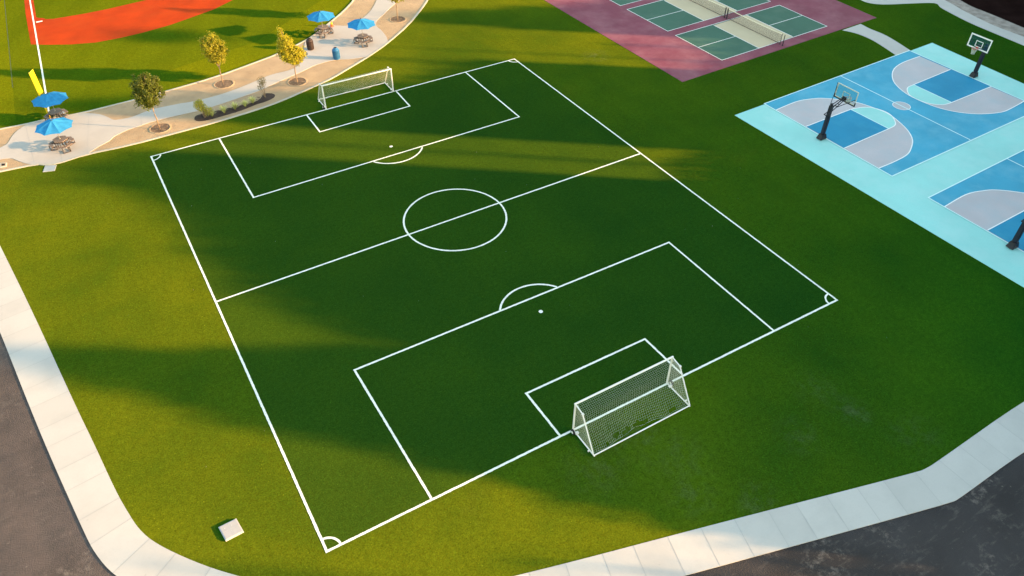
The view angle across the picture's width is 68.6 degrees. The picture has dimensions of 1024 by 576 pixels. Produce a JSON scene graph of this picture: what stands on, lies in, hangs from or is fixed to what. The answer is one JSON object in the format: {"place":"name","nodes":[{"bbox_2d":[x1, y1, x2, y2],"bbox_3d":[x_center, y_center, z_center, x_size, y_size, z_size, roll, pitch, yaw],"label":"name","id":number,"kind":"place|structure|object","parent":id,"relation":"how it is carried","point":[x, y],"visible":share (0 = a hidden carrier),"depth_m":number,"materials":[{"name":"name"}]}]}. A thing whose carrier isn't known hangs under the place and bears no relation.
{"place":"outdoors","nodes":[
{"label":"outdoors","id":0,"kind":"place"},
{"bbox_2d":[0,0,351,127],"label":"outfield","id":1,"kind":"structure","parent":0,"point":[87,76],"depth_m":66.19,"materials":[{"name":"green plant"}]},
{"bbox_2d":[4,0,12,87],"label":"turf seam","id":2,"kind":"object","parent":1,"relation":"on","point":[8,46],"visible":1,"depth_m":66.83,"materials":[{"name":"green plant"}]},
{"bbox_2d":[29,69,49,117],"bbox_3d":[-35.450,-14.564,56.526,0.130,3.780,0.634,-2,42,-2],"label":"foul pole","id":3,"kind":"object","parent":1,"relation":"on","point":[33,77],"visible":0.88,"depth_m":55.90,"materials":[{"name":"yellow metal"}]},
{"bbox_2d":[24,0,231,44],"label":"red infield","id":4,"kind":"object","parent":1,"relation":"on","point":[122,21],"visible":1,"depth_m":71.17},
{"bbox_2d":[29,0,49,110],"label":"foul line","id":5,"kind":"object","parent":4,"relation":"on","point":[38,49],"visible":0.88,"depth_m":66.68,"materials":[{"name":"white paint"}]},
{"bbox_2d":[0,0,396,163],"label":"path","id":6,"kind":"structure","parent":0,"point":[87,132],"depth_m":57.73,"materials":[{"name":"concrete"}]},
{"bbox_2d":[31,91,67,116],"bbox_3d":[-34.540,-13.693,56.439,2.402,2.235,2.402,-24,47,-25],"label":"patio umbrella","id":7,"kind":"object","parent":6,"relation":"on","point":[46,100],"visible":0.98,"depth_m":55.66,"materials":[{"name":"blue fabric"}]},
{"bbox_2d":[35,117,72,144],"bbox_3d":[-32.361,-11.010,53.412,2.402,2.305,2.402,19,45,19],"label":"patio umbrella","id":8,"kind":"object","parent":6,"relation":"on","point":[53,126],"visible":0.98,"depth_m":52.63,"materials":[{"name":"blue fabric"}]},
{"bbox_2d":[44,108,68,120],"bbox_3d":[-34.492,-13.078,56.939,1.695,0.748,1.711,29,49,28],"label":"picnic table","id":9,"kind":"object","parent":6,"relation":"on","point":[52,112],"visible":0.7,"depth_m":56.77,"materials":[{"name":"brown wood"}]},
{"bbox_2d":[48,135,74,153],"bbox_3d":[-32.321,-10.363,53.929,1.711,0.748,1.695,-30,50,-29],"label":"picnic table","id":10,"kind":"object","parent":6,"relation":"on","point":[64,138],"visible":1,"depth_m":53.76,"materials":[{"name":"brown wood"}]},
{"bbox_2d":[306,38,313,50],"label":"litter bin","id":11,"kind":"object","parent":6,"relation":"on","point":[309,44],"visible":1,"depth_m":66.03,"materials":[{"name":"brown metal"}]},
{"bbox_2d":[307,11,334,31],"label":"patio umbrella","id":12,"kind":"object","parent":6,"relation":"on","point":[319,16],"visible":1,"depth_m":67.28,"materials":[{"name":"blue fabric"}]},
{"bbox_2d":[314,24,333,37],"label":"picnic table","id":13,"kind":"object","parent":6,"relation":"on","point":[321,28],"visible":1,"depth_m":68.44,"materials":[{"name":"brown wood"}]},
{"bbox_2d":[332,47,339,59],"bbox_3d":[-15.213,-20.300,64.833,0.620,1.006,0.620,-22,46,-22],"label":"litter bin","id":14,"kind":"object","parent":6,"relation":"on","point":[335,53],"visible":1,"depth_m":64.62,"materials":[{"name":"blue plastic"}]},
{"bbox_2d":[347,18,374,41],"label":"patio umbrella","id":15,"kind":"object","parent":6,"relation":"on","point":[358,24],"visible":0.99,"depth_m":65.83,"materials":[{"name":"blue fabric"}]},
{"bbox_2d":[353,33,372,47],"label":"picnic table","id":16,"kind":"object","parent":6,"relation":"on","point":[363,37],"visible":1,"depth_m":67.05,"materials":[{"name":"brown wood"}]},
{"bbox_2d":[0,0,425,169],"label":"planting strip","id":17,"kind":"object","parent":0,"point":[324,71],"visible":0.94,"depth_m":61.08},
{"bbox_2d":[0,163,6,167],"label":"drain box","id":18,"kind":"object","parent":17,"relation":"on","point":[2,165],"visible":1,"depth_m":52.46,"materials":[{"name":"concrete"}]},
{"bbox_2d":[148,123,171,133],"bbox_3d":[-26.422,-12.009,56.337,1.698,0.050,1.662,-22,46,-22],"label":"tree basin","id":19,"kind":"object","parent":17,"relation":"on","point":[164,128],"visible":0.98,"depth_m":56.32,"materials":[{"name":"soil"}]},
{"bbox_2d":[128,71,165,128],"bbox_3d":[-26.363,-13.594,54.784,2.435,4.567,2.391,-22,46,-22],"label":"young tree","id":20,"kind":"object","parent":19,"relation":"on","point":[146,88],"visible":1,"depth_m":53.81,"materials":[{"name":"green plant"}]},
{"bbox_2d":[213,79,234,88],"bbox_3d":[-23.669,-16.767,61.631,1.755,0.051,1.750,-22,46,-22],"label":"tree basin","id":21,"kind":"object","parent":17,"relation":"on","point":[226,83],"visible":0.98,"depth_m":61.59,"materials":[{"name":"soil"}]},
{"bbox_2d":[197,30,229,82],"bbox_3d":[-23.619,-18.413,60.128,2.263,4.599,2.063,-22,46,-22],"label":"young tree","id":22,"kind":"object","parent":21,"relation":"in","point":[215,49],"visible":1,"depth_m":59.41,"materials":[{"name":"yellow plant"}]},
{"bbox_2d":[194,93,274,120],"bbox_3d":[-21.578,-14.146,58.748,6.546,0.043,1.464,-28,49,-28],"label":"mulch bed","id":23,"kind":"object","parent":17,"relation":"on","point":[229,110],"visible":0.92,"depth_m":58.38,"materials":[{"name":"brown soil"}]},
{"bbox_2d":[193,99,212,117],"bbox_3d":[-23.541,-13.728,57.144,1.326,1.604,0.919,-22,46,-22],"label":"shrub","id":24,"kind":"object","parent":23,"relation":"on","point":[202,106],"visible":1,"depth_m":56.95,"materials":[{"name":"green plant"}]},
{"bbox_2d":[256,76,265,96],"bbox_3d":[-19.802,-15.933,59.492,0.890,1.741,0.780,-22,46,-22],"label":"sapling","id":25,"kind":"object","parent":23,"relation":"on","point":[261,83],"visible":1,"depth_m":59.27,"materials":[{"name":"brown plant"}]},
{"bbox_2d":[287,77,307,86],"bbox_3d":[-17.733,-17.041,61.956,1.744,0.050,1.732,-22,46,-22],"label":"tree basin","id":26,"kind":"object","parent":17,"relation":"on","point":[293,82],"visible":0.98,"depth_m":61.88,"materials":[{"name":"soil"}]},
{"bbox_2d":[276,25,306,81],"bbox_3d":[-17.665,-18.759,60.301,2.488,4.907,2.183,-22,46,-22],"label":"young tree","id":27,"kind":"object","parent":26,"relation":"in","point":[290,53],"visible":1,"depth_m":59.68,"materials":[{"name":"yellow plant"}]},
{"bbox_2d":[389,16,406,22],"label":"tree basin","id":28,"kind":"object","parent":17,"relation":"on","point":[393,19],"visible":1,"depth_m":71.49,"materials":[{"name":"soil"}]},
{"bbox_2d":[391,0,403,19],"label":"young tree","id":29,"kind":"object","parent":28,"relation":"in","point":[395,1],"visible":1,"depth_m":69.97,"materials":[{"name":"yellow plant"}]},
{"bbox_2d":[218,105,227,112],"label":"ornamental grass","id":30,"kind":"object","parent":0,"point":[223,109],"depth_m":57.88,"materials":[{"name":"green plant"}]},
{"bbox_2d":[230,101,238,109],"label":"ornamental grass","id":31,"kind":"object","parent":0,"point":[234,105],"depth_m":58.32,"materials":[{"name":"green plant"}]},
{"bbox_2d":[248,96,255,102],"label":"ornamental grass","id":32,"kind":"object","parent":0,"point":[252,99],"depth_m":59.08,"materials":[{"name":"green plant"}]},
{"bbox_2d":[153,59,834,549],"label":"soccer field","id":33,"kind":"structure","parent":0,"point":[457,407],"depth_m":43.78,"materials":[{"name":"green plant"}]},
{"bbox_2d":[150,59,837,552],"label":"field lines","id":34,"kind":"object","parent":33,"relation":"on","point":[326,549],"visible":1,"depth_m":42.21,"materials":[{"name":"white paint"}]},
{"bbox_2d":[0,0,1023,575],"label":"lawn","id":35,"kind":"structure","parent":0,"point":[902,356],"depth_m":39.47,"materials":[{"name":"green plant"}]},
{"bbox_2d":[43,165,56,171],"bbox_3d":[-32.212,-8.342,52.317,0.828,0.076,0.952,-10,43,-11],"label":"access cover","id":36,"kind":"object","parent":35,"relation":"on","point":[47,168],"visible":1,"depth_m":52.24,"materials":[{"name":"concrete"}]},
{"bbox_2d":[0,0,353,129],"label":"mow curb","id":37,"kind":"structure","parent":35,"relation":"on","point":[180,86],"depth_m":61.51,"materials":[{"name":"concrete"}]},
{"bbox_2d":[0,0,427,171],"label":"mow curb","id":38,"kind":"structure","parent":35,"relation":"on","point":[398,33],"depth_m":57.26,"materials":[{"name":"concrete"}]},
{"bbox_2d":[218,519,243,540],"bbox_3d":[-11.869,10.221,31.710,0.769,0.140,0.862,-27,49,-27],"label":"utility vault","id":39,"kind":"object","parent":35,"relation":"on","point":[231,529],"visible":1,"depth_m":31.65,"materials":[{"name":"white concrete"}]},
{"bbox_2d":[318,67,394,108],"bbox_3d":[-12.496,-16.164,59.550,6.060,2.008,1.800,-21,46,-22],"label":"soccer goal","id":40,"kind":"object","parent":35,"relation":"on","point":[334,82],"visible":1,"depth_m":59.27,"materials":[{"name":"white paint"}]},
{"bbox_2d":[571,356,689,456],"bbox_3d":[5.787,5.532,35.505,6.060,2.008,1.800,-22,46,-22],"label":"soccer goal","id":41,"kind":"object","parent":35,"relation":"on","point":[670,382],"visible":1,"depth_m":35.44,"materials":[{"name":"white paint"}]},
{"bbox_2d":[545,0,875,81],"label":"pickleball pad","id":42,"kind":"object","parent":35,"relation":"on","point":[673,55],"visible":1,"depth_m":70.06,"materials":[{"name":"pink plastic"}]},
{"bbox_2d":[610,0,639,5],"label":"pickleball court","id":43,"kind":"object","parent":42,"relation":"on","point":[621,2],"visible":1,"depth_m":74.93,"materials":[{"name":"green plastic"}]},
{"bbox_2d":[627,0,769,30],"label":"pickleball court","id":44,"kind":"object","parent":42,"relation":"on","point":[668,15],"visible":1,"depth_m":73.26,"materials":[{"name":"green plastic"}]},
{"bbox_2d":[690,0,728,17],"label":"court net","id":45,"kind":"object","parent":42,"relation":"on","point":[714,7],"visible":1,"depth_m":72.61,"materials":[{"name":"white fabric"}]},
{"bbox_2d":[675,5,826,59],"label":"pickleball court","id":46,"kind":"object","parent":42,"relation":"on","point":[724,40],"visible":1,"depth_m":69.47,"materials":[{"name":"green plastic"}]},
{"bbox_2d":[724,7,784,45],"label":"court net","id":47,"kind":"object","parent":42,"relation":"on","point":[739,21],"visible":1,"depth_m":69.31,"materials":[{"name":"white fabric"}]},
{"bbox_2d":[735,43,1023,286],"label":"basketball pad","id":48,"kind":"object","parent":35,"relation":"on","point":[907,193],"visible":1,"depth_m":52.51,"materials":[{"name":"teal plastic"}]},
{"bbox_2d":[764,50,1023,175],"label":"basketball court","id":49,"kind":"object","parent":48,"relation":"on","point":[910,109],"visible":0.99,"depth_m":58.63,"materials":[{"name":"blue plastic"}]},
{"bbox_2d":[816,82,858,139],"bbox_3d":[23.620,-12.651,54.385,1.894,3.720,2.053,17,45,18],"label":"basketball hoop","id":50,"kind":"object","parent":49,"relation":"on","point":[822,135],"visible":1,"depth_m":54.01,"materials":[{"name":"black metal"}]},
{"bbox_2d":[927,150,1023,251],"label":"basketball court","id":51,"kind":"object","parent":48,"relation":"on","point":[990,199],"visible":1,"depth_m":49.80,"materials":[{"name":"blue plastic"}]},
{"bbox_2d":[1006,219,1023,249],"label":"basketball hoop","id":52,"kind":"object","parent":51,"relation":"on","point":[1013,244],"visible":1,"depth_m":45.46,"materials":[{"name":"black metal"}]},
{"bbox_2d":[966,33,992,77],"bbox_3d":[37.934,-18.944,61.456,1.894,3.720,2.053,17,45,18],"label":"basketball hoop","id":53,"kind":"object","parent":48,"relation":"on","point":[984,51],"visible":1,"depth_m":61.03,"materials":[{"name":"black metal"}]},
{"bbox_2d":[0,247,1023,575],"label":"sidewalk","id":54,"kind":"structure","parent":0,"point":[120,543],"depth_m":32.71,"materials":[{"name":"concrete"}]},
{"bbox_2d":[0,333,1023,575],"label":"road","id":55,"kind":"structure","parent":0,"point":[977,530],"depth_m":31.60,"materials":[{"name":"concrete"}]},
{"bbox_2d":[843,24,908,54],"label":"path","id":56,"kind":"structure","parent":0,"point":[890,44],"depth_m":68.56,"materials":[{"name":"concrete"}]},
{"bbox_2d":[862,0,1023,45],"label":"sidewalk","id":57,"kind":"structure","parent":0,"point":[962,14],"depth_m":72.52,"materials":[{"name":"concrete"}]},
{"bbox_2d":[946,0,1023,36],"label":"gravel","id":58,"kind":"structure","parent":0,"point":[994,20],"depth_m":71.98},
{"bbox_2d":[961,0,1023,27],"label":"soil","id":59,"kind":"structure","parent":0,"point":[1011,11],"depth_m":73.80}
]}

